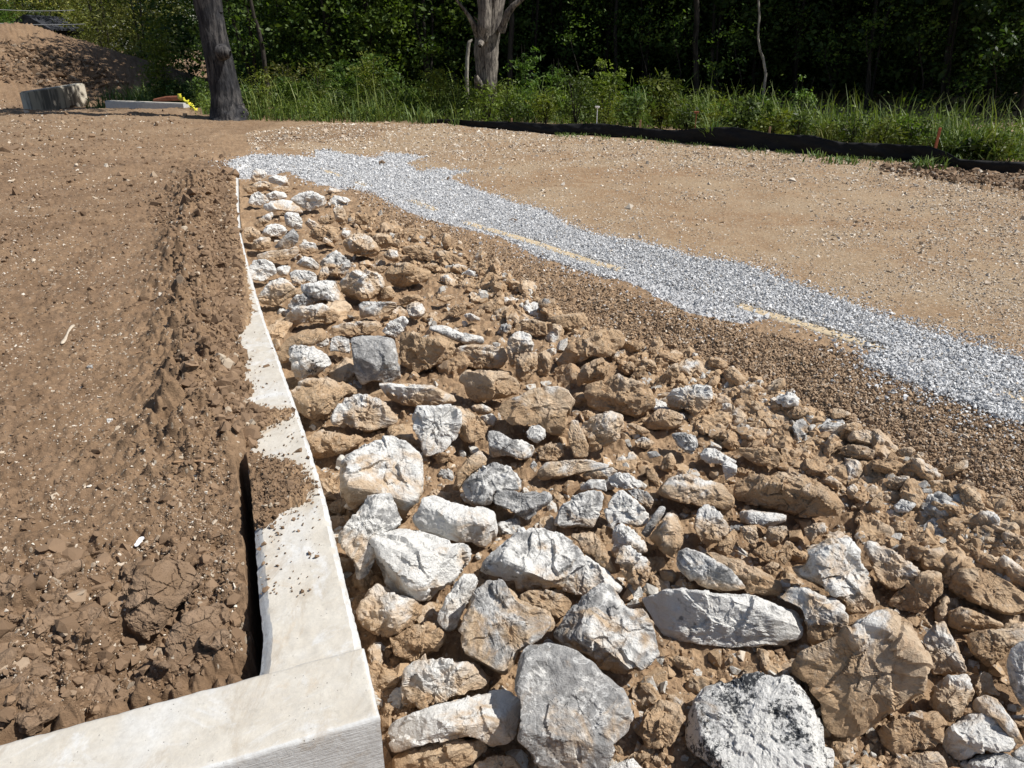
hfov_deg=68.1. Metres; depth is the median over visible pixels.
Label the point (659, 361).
stone
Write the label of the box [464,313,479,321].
stone
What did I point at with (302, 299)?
stone
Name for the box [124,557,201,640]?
soil slab
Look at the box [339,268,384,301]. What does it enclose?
rock
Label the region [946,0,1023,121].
leafy tree
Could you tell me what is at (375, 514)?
boulder
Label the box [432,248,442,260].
stone
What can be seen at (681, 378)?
stone
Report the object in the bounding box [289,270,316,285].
stone
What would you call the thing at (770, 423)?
stone
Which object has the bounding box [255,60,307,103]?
bush
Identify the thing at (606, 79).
bush
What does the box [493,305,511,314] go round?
stone
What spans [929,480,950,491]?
stone
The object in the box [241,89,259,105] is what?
bush
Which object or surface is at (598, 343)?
rock
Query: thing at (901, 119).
bush
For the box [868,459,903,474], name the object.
stone
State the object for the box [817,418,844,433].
stone
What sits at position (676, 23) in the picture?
sapling
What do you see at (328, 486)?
stone
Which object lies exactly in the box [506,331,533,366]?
rock
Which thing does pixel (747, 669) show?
stone
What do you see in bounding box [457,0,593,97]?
leafy tree
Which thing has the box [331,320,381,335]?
rock
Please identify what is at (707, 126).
bush
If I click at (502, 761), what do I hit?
rock
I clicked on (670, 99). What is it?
bush
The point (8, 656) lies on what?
soil clod
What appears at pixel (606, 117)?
bush
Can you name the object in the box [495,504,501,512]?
stone
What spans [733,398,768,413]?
stone
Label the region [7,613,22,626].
soil clod
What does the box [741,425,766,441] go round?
stone
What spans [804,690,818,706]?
stone
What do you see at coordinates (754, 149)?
short grass
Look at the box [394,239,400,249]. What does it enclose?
stone
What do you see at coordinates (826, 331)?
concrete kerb
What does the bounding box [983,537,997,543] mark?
stone
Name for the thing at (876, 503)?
stone
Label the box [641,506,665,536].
stone
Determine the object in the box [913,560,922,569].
stone
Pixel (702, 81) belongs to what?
forest tree
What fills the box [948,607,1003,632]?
rock
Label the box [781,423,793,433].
stone
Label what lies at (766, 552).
stone
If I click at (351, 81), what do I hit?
bush
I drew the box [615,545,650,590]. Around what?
rock
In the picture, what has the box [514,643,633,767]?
boulder
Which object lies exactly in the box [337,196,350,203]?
stone
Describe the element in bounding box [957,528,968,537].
stone
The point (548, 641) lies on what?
stone
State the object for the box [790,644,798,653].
stone
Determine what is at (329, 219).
stone
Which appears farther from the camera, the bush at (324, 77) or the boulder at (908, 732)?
the bush at (324, 77)
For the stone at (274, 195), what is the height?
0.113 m
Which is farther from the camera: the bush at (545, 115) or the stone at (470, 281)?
the bush at (545, 115)
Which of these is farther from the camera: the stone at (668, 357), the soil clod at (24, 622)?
the stone at (668, 357)
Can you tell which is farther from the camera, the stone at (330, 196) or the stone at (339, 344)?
the stone at (330, 196)
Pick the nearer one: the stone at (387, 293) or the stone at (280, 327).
the stone at (280, 327)
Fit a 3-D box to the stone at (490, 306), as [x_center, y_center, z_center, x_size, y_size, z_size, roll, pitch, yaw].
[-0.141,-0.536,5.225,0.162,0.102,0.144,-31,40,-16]
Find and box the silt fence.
[430,106,1023,172]
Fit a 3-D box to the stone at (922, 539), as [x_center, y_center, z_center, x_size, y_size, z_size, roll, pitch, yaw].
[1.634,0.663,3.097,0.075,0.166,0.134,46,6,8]
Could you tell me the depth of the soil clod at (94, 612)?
2.19 m
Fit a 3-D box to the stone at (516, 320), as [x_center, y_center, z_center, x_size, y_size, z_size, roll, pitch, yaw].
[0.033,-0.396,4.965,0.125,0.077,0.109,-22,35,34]
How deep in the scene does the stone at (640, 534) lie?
3.22 m
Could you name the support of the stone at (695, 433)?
on the ground at (230, 138)
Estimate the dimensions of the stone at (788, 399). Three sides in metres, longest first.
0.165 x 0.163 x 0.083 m
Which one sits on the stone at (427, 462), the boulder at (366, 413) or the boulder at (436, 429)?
the boulder at (436, 429)
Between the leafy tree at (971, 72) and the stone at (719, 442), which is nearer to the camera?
the stone at (719, 442)
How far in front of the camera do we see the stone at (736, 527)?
3.22 m
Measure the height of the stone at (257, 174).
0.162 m
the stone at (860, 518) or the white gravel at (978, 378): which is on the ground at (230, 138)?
the white gravel at (978, 378)
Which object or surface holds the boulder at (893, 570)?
on the ground at (230, 138)
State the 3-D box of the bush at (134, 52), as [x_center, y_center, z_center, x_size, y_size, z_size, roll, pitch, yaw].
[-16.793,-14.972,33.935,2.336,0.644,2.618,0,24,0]
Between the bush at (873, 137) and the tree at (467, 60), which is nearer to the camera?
the bush at (873, 137)
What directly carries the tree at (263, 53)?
on the ground at (230, 138)
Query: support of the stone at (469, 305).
on the ground at (230, 138)
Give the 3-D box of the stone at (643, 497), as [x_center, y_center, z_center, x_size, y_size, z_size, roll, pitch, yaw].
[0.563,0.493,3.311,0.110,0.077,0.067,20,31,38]
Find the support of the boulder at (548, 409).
on the ground at (230, 138)
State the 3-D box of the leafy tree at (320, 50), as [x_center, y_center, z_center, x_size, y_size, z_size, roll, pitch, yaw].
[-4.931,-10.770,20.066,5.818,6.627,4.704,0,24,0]
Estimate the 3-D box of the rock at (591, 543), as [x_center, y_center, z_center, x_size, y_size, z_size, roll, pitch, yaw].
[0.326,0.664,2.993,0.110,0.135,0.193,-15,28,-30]
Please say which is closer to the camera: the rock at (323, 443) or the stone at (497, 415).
the rock at (323, 443)
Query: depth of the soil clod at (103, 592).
2.31 m
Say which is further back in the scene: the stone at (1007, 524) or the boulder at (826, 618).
the stone at (1007, 524)
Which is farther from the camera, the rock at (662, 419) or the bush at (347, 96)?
the bush at (347, 96)
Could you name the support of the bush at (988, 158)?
on the ground at (230, 138)
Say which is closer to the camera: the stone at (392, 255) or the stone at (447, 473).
the stone at (447, 473)
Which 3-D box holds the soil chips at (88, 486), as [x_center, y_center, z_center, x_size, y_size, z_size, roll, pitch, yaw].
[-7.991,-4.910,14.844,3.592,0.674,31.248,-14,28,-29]
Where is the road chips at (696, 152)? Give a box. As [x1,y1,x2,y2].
[246,121,1023,358]
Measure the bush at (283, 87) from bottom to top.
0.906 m
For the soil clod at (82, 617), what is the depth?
2.17 m
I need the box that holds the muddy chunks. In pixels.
[258,200,1023,767]
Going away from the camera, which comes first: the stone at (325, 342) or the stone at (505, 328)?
the stone at (325, 342)
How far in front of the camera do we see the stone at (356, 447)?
3.68 m
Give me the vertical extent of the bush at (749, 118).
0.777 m
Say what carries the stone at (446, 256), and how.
on the fine rubble
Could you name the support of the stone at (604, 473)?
on the ground at (230, 138)
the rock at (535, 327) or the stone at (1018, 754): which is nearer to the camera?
the stone at (1018, 754)
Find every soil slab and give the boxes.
[20,559,84,579]
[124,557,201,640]
[164,602,229,676]
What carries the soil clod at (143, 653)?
on the ground at (230, 138)
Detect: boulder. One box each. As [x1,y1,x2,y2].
[291,376,356,420]
[330,393,397,432]
[338,493,401,579]
[339,435,423,518]
[351,335,400,384]
[356,583,422,637]
[369,529,471,601]
[388,689,520,752]
[392,738,486,767]
[398,331,455,372]
[401,654,489,709]
[412,404,461,456]
[412,495,497,546]
[458,578,554,674]
[460,462,521,506]
[480,527,585,591]
[497,386,574,435]
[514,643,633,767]
[553,583,659,673]
[584,373,655,417]
[638,699,685,748]
[642,587,802,648]
[657,474,734,509]
[676,548,745,591]
[685,671,834,767]
[733,472,843,517]
[781,587,848,645]
[791,608,932,737]
[792,536,875,614]
[863,541,919,590]
[878,710,946,755]
[923,621,966,675]
[942,713,1016,760]
[948,567,1023,614]
[963,628,1023,666]
[966,752,1023,767]
[1006,641,1023,707]
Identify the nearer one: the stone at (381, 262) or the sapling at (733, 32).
the stone at (381, 262)
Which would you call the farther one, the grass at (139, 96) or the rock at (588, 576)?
the grass at (139, 96)
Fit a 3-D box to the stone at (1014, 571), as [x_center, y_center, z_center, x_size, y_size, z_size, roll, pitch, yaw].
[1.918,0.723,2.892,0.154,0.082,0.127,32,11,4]
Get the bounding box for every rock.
[249,259,276,281]
[257,246,298,262]
[257,278,296,306]
[277,328,327,362]
[285,303,339,324]
[289,345,331,380]
[290,191,326,210]
[301,280,345,301]
[306,429,363,458]
[309,225,339,243]
[320,250,350,276]
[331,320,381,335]
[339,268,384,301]
[343,232,379,256]
[358,301,396,317]
[379,382,455,406]
[384,262,430,288]
[390,621,446,661]
[429,325,483,344]
[437,574,477,631]
[453,450,486,490]
[455,344,507,368]
[457,406,487,442]
[459,370,519,402]
[473,755,521,767]
[487,430,534,458]
[493,490,551,520]
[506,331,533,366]
[515,319,547,336]
[515,352,537,382]
[519,589,571,618]
[536,442,564,461]
[537,459,608,479]
[547,312,588,330]
[554,490,603,527]
[556,328,624,366]
[562,554,622,595]
[568,420,588,457]
[571,532,615,573]
[577,357,608,386]
[581,411,623,451]
[603,490,648,528]
[608,472,642,488]
[609,758,641,767]
[611,523,647,557]
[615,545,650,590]
[643,408,682,429]
[649,512,683,557]
[666,384,712,415]
[693,504,730,545]
[706,552,782,595]
[738,446,780,466]
[739,510,786,527]
[837,444,876,459]
[847,429,872,445]
[888,570,942,612]
[898,751,947,767]
[929,674,974,721]
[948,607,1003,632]
[970,510,1000,526]
[973,695,1023,743]
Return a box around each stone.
[243,186,256,193]
[244,227,260,242]
[248,191,268,205]
[251,168,266,181]
[252,180,269,191]
[252,237,270,250]
[255,212,272,228]
[262,223,287,237]
[263,199,302,213]
[266,191,286,200]
[267,317,297,339]
[268,175,289,186]
[271,185,290,192]
[275,229,298,248]
[276,265,290,275]
[277,308,290,314]
[284,212,302,228]
[288,293,313,309]
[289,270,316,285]
[291,287,302,296]
[296,256,318,269]
[298,412,309,424]
[299,241,317,254]
[305,218,318,229]
[316,338,328,347]
[318,215,335,223]
[318,264,328,280]
[319,477,339,496]
[322,237,334,246]
[325,193,337,200]
[326,188,340,193]
[326,300,352,320]
[327,195,347,205]
[328,357,356,382]
[328,499,346,515]
[330,336,350,353]
[330,515,345,529]
[333,205,347,225]
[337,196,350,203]
[340,557,353,572]
[341,230,350,239]
[350,593,363,607]
[351,569,373,591]
[352,444,362,451]
[354,212,370,224]
[367,642,385,663]
[368,660,399,690]
[372,233,391,248]
[372,260,385,267]
[373,265,387,272]
[376,286,395,300]
[379,222,400,233]
[380,701,393,716]
[382,316,408,337]
[383,249,399,261]
[383,314,397,321]
[387,424,412,443]
[387,687,404,709]
[391,306,406,316]
[394,231,407,240]
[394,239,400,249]
[399,294,423,305]
[399,410,406,420]
[401,255,412,261]
[403,228,430,236]
[403,245,432,260]
[403,369,412,375]
[406,301,425,319]
[408,437,420,444]
[414,601,442,626]
[418,324,424,335]
[422,312,441,323]
[422,455,431,470]
[423,263,439,271]
[429,490,450,499]
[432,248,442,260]
[432,452,455,463]
[435,250,466,264]
[436,295,454,302]
[436,351,469,379]
[438,468,453,480]
[440,273,458,282]
[441,233,450,249]
[444,278,455,286]
[446,304,465,316]
[450,264,467,274]
[451,571,467,588]
[458,278,474,288]
[459,302,474,308]
[464,269,475,276]
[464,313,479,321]
[469,292,487,304]
[471,260,485,272]
[471,309,484,316]
[472,404,492,414]
[474,569,483,580]
[479,272,493,282]
[479,282,489,289]
[481,413,496,425]
[482,298,503,312]
[489,258,501,273]
[489,274,500,291]
[492,411,501,419]
[492,420,513,435]
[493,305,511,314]
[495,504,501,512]
[496,305,513,319]
[497,323,511,334]
[497,517,520,534]
[501,279,519,287]
[504,297,518,303]
[506,309,530,320]
[513,316,524,325]
[518,279,536,293]
[523,302,538,315]
[526,425,545,442]
[530,461,536,472]
[537,350,552,375]
[538,298,555,308]
[538,516,556,531]
[540,307,555,317]
[544,324,563,344]
[544,639,554,643]
[552,492,563,508]
[553,363,579,388]
[573,392,587,407]
[580,479,606,490]
[581,410,595,419]
[582,467,616,479]
[595,524,612,544]
[607,452,640,474]
[612,350,625,359]
[612,755,622,762]
[614,745,623,755]
[618,362,638,374]
[623,340,645,352]
[627,423,649,433]
[627,583,643,600]
[627,745,654,763]
[628,488,653,508]
[630,683,661,709]
[631,366,645,380]
[635,437,654,448]
[635,460,652,476]
[636,530,644,538]
[639,359,659,373]
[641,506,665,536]
[641,544,657,556]
[645,466,659,486]
[646,336,662,354]
[646,376,657,385]
[647,451,660,458]
[648,556,665,574]
[649,574,670,590]
[651,751,662,761]
[652,399,669,410]
[652,497,661,505]
[655,358,663,365]
[655,392,668,399]
[656,363,679,384]
[659,350,683,363]
[659,453,675,472]
[667,690,686,711]
[669,656,692,669]
[672,432,697,454]
[676,373,687,382]
[678,358,710,376]
[685,675,714,695]
[687,429,698,436]
[694,419,726,440]
[696,546,707,554]
[697,411,732,425]
[700,448,735,463]
[707,357,727,368]
[708,375,719,390]
[708,395,717,407]
[713,393,730,404]
[714,529,735,554]
[715,440,723,449]
[719,403,745,425]
[720,429,740,450]
[720,509,733,522]
[721,461,736,479]
[723,387,731,395]
[724,366,745,385]
[729,524,744,532]
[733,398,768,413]
[734,467,754,478]
[736,384,747,398]
[737,384,760,397]
[739,525,757,547]
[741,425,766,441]
[743,666,752,673]
[752,542,775,561]
[756,647,781,675]
[761,412,789,428]
[762,561,778,573]
[765,378,785,393]
[765,526,788,547]
[770,392,799,407]
[771,429,792,450]
[778,541,793,564]
[779,566,802,592]
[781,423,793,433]
[781,445,810,465]
[781,660,795,676]
[785,450,824,472]
[787,407,809,418]
[788,675,800,684]
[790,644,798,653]
[791,546,807,562]
[792,419,809,440]
[797,537,805,549]
[802,458,832,478]
[803,522,825,542]
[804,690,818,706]
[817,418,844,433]
[817,454,847,484]
[818,717,830,738]
[821,432,844,457]
[823,476,842,489]
[823,530,852,540]
[831,408,850,418]
[831,736,857,763]
[835,422,862,441]
[844,457,862,479]
[846,475,877,497]
[847,484,857,499]
[850,484,879,501]
[855,510,867,526]
[855,519,896,546]
[858,754,884,767]
[859,460,872,475]
[865,728,876,740]
[866,492,883,511]
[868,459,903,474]
[871,429,898,459]
[883,476,909,490]
[883,489,897,500]
[886,503,900,517]
[890,520,907,531]
[894,499,916,512]
[897,543,928,560]
[898,447,915,456]
[899,478,924,510]
[899,532,929,561]
[908,458,940,480]
[911,519,934,534]
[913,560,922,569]
[919,615,932,627]
[920,491,957,517]
[920,517,948,536]
[921,544,948,573]
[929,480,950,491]
[931,501,964,517]
[934,596,960,625]
[941,460,967,476]
[942,556,974,583]
[943,514,977,528]
[944,550,973,565]
[951,526,958,532]
[956,480,975,491]
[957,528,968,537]
[960,484,986,511]
[965,543,980,555]
[967,672,978,690]
[974,551,1004,572]
[974,671,999,696]
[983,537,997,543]
[988,495,1012,511]
[991,519,1020,533]
[993,691,1009,701]
[998,555,1023,586]
[1001,530,1023,549]
[1002,614,1023,629]
[1009,512,1023,526]
[1009,714,1023,727]
[1011,744,1023,761]
[1013,562,1023,589]
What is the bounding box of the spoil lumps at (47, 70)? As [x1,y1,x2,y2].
[0,38,1023,191]
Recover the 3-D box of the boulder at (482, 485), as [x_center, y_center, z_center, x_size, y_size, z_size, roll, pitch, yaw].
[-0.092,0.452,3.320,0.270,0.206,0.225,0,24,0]
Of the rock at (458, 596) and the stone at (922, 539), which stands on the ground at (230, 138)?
the rock at (458, 596)
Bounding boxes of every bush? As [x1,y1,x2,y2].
[106,47,154,55]
[141,75,197,102]
[186,71,209,105]
[238,65,279,115]
[241,83,261,102]
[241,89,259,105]
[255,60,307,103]
[267,71,314,108]
[298,72,339,109]
[300,61,341,106]
[319,52,404,104]
[329,84,366,114]
[345,46,395,109]
[388,79,446,104]
[390,90,423,113]
[407,64,458,115]
[430,88,477,113]
[437,78,475,114]
[460,77,510,112]
[468,79,507,120]
[495,100,538,120]
[497,78,532,119]
[512,81,544,120]
[525,88,563,123]
[534,86,588,118]
[554,66,608,123]
[577,57,629,115]
[579,80,630,123]
[614,95,657,128]
[618,84,651,116]
[637,67,687,129]
[648,96,688,106]
[668,103,703,129]
[685,114,736,144]
[686,93,706,115]
[692,88,740,126]
[700,101,735,121]
[715,94,768,130]
[730,86,780,115]
[741,107,797,134]
[761,95,779,125]
[780,74,823,117]
[780,108,819,135]
[802,119,848,140]
[823,112,876,142]
[852,114,910,144]
[885,115,937,145]
[887,113,910,144]
[893,113,937,144]
[908,135,957,152]
[929,122,987,156]
[940,137,993,159]
[963,124,1023,159]
[966,123,1022,138]
[966,135,1023,161]
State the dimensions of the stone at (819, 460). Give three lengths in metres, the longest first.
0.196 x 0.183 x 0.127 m
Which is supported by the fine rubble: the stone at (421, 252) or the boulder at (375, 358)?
the stone at (421, 252)
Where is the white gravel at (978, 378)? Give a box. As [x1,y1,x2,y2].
[208,148,1023,487]
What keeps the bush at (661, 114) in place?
on the ground at (230, 138)
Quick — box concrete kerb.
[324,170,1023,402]
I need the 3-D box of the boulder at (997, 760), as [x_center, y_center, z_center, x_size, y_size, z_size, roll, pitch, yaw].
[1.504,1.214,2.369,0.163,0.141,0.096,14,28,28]
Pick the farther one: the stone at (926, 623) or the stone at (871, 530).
the stone at (871, 530)
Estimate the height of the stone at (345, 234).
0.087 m
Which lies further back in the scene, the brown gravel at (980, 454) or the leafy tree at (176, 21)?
the leafy tree at (176, 21)
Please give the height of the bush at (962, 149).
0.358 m
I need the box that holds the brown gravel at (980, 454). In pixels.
[345,186,1023,511]
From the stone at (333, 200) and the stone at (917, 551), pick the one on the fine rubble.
the stone at (917, 551)
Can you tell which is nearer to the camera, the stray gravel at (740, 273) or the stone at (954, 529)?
the stone at (954, 529)
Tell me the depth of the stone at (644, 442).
3.68 m
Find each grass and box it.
[83,76,270,108]
[197,56,1022,161]
[554,131,957,169]
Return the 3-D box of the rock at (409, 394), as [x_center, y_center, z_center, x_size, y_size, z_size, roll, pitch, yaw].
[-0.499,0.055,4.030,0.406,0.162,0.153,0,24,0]
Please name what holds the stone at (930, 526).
on the fine rubble
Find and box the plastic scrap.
[134,537,143,546]
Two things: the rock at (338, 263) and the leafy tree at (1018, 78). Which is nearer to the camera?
the rock at (338, 263)
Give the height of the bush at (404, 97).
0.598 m
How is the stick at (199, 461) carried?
on the ground at (230, 138)
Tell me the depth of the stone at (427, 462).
3.62 m
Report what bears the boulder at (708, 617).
on the ground at (230, 138)
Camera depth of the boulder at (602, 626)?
2.60 m
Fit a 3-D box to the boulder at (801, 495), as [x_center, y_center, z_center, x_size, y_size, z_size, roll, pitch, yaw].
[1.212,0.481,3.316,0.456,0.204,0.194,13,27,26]
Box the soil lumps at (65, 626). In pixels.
[0,170,270,722]
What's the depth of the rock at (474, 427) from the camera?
3.67 m
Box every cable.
[0,9,73,10]
[2,23,80,24]
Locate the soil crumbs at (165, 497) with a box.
[0,100,320,728]
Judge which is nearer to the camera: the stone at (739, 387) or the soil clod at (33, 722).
the soil clod at (33, 722)
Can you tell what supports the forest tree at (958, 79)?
on the ground at (230, 138)
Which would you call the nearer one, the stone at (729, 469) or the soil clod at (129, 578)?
the soil clod at (129, 578)
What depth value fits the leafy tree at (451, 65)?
22.22 m
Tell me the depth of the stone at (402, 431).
3.77 m
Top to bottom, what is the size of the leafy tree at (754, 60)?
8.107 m
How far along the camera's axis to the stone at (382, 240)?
6.35 m
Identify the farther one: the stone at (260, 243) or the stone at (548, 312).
the stone at (260, 243)
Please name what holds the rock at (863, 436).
on the fine rubble
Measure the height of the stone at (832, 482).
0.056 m
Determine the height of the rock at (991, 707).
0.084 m
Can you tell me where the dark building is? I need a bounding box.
[10,14,83,38]
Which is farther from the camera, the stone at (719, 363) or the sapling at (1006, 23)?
the sapling at (1006, 23)
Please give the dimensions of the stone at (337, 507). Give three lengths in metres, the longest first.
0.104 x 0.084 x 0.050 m
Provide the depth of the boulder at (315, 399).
3.80 m
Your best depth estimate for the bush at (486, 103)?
15.81 m
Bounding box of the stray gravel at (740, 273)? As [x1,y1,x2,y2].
[376,153,1023,358]
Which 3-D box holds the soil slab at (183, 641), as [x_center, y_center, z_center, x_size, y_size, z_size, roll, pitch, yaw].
[-0.890,0.738,2.146,0.200,0.169,0.133,-13,27,-26]
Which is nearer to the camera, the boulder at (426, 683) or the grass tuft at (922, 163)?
the boulder at (426, 683)
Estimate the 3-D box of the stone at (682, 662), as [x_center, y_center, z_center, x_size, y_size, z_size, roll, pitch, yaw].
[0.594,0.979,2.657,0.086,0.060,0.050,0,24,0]
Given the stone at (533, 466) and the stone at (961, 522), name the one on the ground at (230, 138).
the stone at (533, 466)
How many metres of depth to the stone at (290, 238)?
6.32 m
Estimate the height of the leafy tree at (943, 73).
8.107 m
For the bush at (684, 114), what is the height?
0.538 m
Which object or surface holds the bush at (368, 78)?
on the ground at (230, 138)
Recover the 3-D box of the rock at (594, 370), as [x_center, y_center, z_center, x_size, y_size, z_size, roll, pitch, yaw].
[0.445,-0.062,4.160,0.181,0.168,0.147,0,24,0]
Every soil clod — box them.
[0,572,20,598]
[0,647,17,676]
[0,677,13,687]
[6,663,52,678]
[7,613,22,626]
[10,612,59,642]
[11,676,28,701]
[13,702,62,735]
[18,684,53,711]
[20,618,28,626]
[23,652,46,668]
[28,601,68,619]
[35,558,71,579]
[50,587,66,603]
[54,605,88,625]
[80,606,106,626]
[85,673,115,699]
[97,589,110,599]
[116,581,128,600]
[120,557,142,585]
[126,573,131,581]
[137,650,148,661]
[153,660,170,669]
[187,660,199,673]
[199,627,229,650]
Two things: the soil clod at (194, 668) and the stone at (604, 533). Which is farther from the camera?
the stone at (604, 533)
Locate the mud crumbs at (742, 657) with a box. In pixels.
[256,187,1017,767]
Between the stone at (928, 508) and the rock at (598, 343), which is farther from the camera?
the rock at (598, 343)
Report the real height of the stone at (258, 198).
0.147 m
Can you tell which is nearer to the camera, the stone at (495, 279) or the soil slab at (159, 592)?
the soil slab at (159, 592)
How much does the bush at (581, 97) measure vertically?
1.154 m
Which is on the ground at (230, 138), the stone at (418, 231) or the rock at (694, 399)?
the stone at (418, 231)
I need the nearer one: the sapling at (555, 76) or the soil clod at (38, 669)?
the soil clod at (38, 669)
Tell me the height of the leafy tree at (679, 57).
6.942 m
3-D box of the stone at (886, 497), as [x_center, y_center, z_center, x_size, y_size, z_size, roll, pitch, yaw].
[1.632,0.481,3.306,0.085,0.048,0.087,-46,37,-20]
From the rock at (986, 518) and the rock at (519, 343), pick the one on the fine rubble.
the rock at (986, 518)
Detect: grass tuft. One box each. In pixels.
[338,97,388,122]
[404,103,475,123]
[449,117,473,125]
[795,149,825,158]
[802,154,870,165]
[805,115,837,140]
[912,155,950,169]
[929,99,978,148]
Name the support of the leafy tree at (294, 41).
on the ground at (230, 138)
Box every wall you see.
[0,177,384,767]
[105,100,189,108]
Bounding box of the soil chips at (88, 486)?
[0,100,242,711]
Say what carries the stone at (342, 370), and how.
on the ground at (230, 138)
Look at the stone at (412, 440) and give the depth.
3.73 m
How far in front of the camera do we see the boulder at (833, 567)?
2.75 m
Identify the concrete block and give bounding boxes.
[20,83,88,109]
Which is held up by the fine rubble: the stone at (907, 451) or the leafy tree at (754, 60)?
the stone at (907, 451)
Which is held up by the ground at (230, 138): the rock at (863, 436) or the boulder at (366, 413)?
the boulder at (366, 413)
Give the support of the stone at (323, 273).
on the ground at (230, 138)
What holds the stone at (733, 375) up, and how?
on the ground at (230, 138)
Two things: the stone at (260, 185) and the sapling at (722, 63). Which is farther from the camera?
the sapling at (722, 63)
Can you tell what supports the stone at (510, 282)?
on the ground at (230, 138)
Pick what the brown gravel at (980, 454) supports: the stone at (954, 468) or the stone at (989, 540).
the stone at (954, 468)
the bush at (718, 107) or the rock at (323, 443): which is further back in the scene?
the bush at (718, 107)
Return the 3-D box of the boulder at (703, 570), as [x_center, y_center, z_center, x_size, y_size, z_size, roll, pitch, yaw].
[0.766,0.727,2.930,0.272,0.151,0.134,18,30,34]
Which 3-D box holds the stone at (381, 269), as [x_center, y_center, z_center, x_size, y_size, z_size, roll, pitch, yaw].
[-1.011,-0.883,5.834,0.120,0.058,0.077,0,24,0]
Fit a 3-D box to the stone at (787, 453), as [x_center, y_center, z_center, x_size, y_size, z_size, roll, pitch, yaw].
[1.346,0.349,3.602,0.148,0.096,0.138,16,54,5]
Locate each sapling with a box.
[129,13,191,102]
[503,44,544,97]
[539,59,569,97]
[548,0,605,93]
[622,0,665,89]
[654,0,700,94]
[684,18,749,98]
[711,3,765,99]
[801,19,857,111]
[846,0,909,113]
[904,3,952,114]
[941,49,997,118]
[978,0,1023,118]
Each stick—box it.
[60,324,74,343]
[172,460,213,463]
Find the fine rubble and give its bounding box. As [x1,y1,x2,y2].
[347,214,1023,577]
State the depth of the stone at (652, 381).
4.19 m
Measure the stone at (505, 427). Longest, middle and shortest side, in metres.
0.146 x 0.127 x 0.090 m
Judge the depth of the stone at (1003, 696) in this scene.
2.59 m
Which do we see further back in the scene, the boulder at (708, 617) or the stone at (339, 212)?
the stone at (339, 212)
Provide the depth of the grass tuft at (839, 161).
10.74 m
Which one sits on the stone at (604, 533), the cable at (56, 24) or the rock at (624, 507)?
the rock at (624, 507)
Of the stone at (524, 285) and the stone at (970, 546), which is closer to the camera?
the stone at (970, 546)
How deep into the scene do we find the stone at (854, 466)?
3.40 m
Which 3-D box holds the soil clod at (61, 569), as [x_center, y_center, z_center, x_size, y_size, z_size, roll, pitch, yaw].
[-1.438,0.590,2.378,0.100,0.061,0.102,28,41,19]
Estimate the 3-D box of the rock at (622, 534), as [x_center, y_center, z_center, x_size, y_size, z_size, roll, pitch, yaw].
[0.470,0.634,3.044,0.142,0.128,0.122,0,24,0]
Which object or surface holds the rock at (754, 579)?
on the ground at (230, 138)
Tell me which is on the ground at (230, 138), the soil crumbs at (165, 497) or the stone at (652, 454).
the soil crumbs at (165, 497)
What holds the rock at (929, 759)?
on the ground at (230, 138)
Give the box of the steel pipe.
[153,96,180,101]
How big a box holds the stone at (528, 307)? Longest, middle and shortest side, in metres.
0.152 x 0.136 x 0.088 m
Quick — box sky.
[8,0,195,48]
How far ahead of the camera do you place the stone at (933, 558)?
2.98 m
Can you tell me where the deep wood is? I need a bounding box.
[0,0,1023,92]
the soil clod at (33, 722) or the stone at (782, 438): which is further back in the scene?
the stone at (782, 438)
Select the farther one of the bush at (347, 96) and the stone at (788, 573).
the bush at (347, 96)
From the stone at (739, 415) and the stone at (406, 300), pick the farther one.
the stone at (406, 300)
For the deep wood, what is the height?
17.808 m
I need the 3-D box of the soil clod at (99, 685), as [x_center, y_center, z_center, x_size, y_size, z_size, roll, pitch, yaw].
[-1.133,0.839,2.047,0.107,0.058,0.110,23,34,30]
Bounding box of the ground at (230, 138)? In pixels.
[0,22,1023,767]
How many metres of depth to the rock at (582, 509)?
3.20 m
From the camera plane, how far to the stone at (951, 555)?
2.95 m
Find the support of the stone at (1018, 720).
on the ground at (230, 138)
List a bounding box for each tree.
[0,0,51,21]
[0,0,116,40]
[0,1,28,23]
[6,0,175,55]
[71,0,204,69]
[117,0,239,78]
[162,0,362,92]
[167,0,326,93]
[193,0,250,120]
[223,0,363,87]
[223,0,420,98]
[249,0,269,96]
[294,0,455,95]
[303,0,427,89]
[351,0,475,95]
[360,0,537,94]
[455,0,523,117]
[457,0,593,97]
[465,39,472,97]
[501,0,639,95]
[507,0,513,92]
[531,0,664,83]
[596,0,708,92]
[600,0,754,95]
[613,0,617,89]
[648,0,804,103]
[692,0,699,99]
[699,1,712,90]
[700,0,838,95]
[710,0,894,96]
[737,0,882,104]
[752,0,921,102]
[757,0,766,109]
[798,0,1000,99]
[801,0,964,109]
[850,0,1019,106]
[873,0,1023,114]
[879,0,1023,101]
[914,0,1023,111]
[940,0,1023,114]
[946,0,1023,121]
[950,10,974,94]
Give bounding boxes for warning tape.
[177,94,197,110]
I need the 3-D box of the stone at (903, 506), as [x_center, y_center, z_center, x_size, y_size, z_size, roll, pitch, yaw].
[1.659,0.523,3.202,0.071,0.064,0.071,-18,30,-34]
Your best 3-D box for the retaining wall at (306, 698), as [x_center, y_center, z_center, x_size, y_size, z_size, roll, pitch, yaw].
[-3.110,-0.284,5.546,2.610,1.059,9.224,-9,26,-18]
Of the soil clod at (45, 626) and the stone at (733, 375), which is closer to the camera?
the soil clod at (45, 626)
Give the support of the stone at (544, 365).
on the ground at (230, 138)
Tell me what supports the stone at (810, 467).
on the fine rubble
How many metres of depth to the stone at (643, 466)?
3.59 m
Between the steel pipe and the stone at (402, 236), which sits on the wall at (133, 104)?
the steel pipe
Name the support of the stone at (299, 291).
on the ground at (230, 138)
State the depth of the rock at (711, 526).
3.09 m

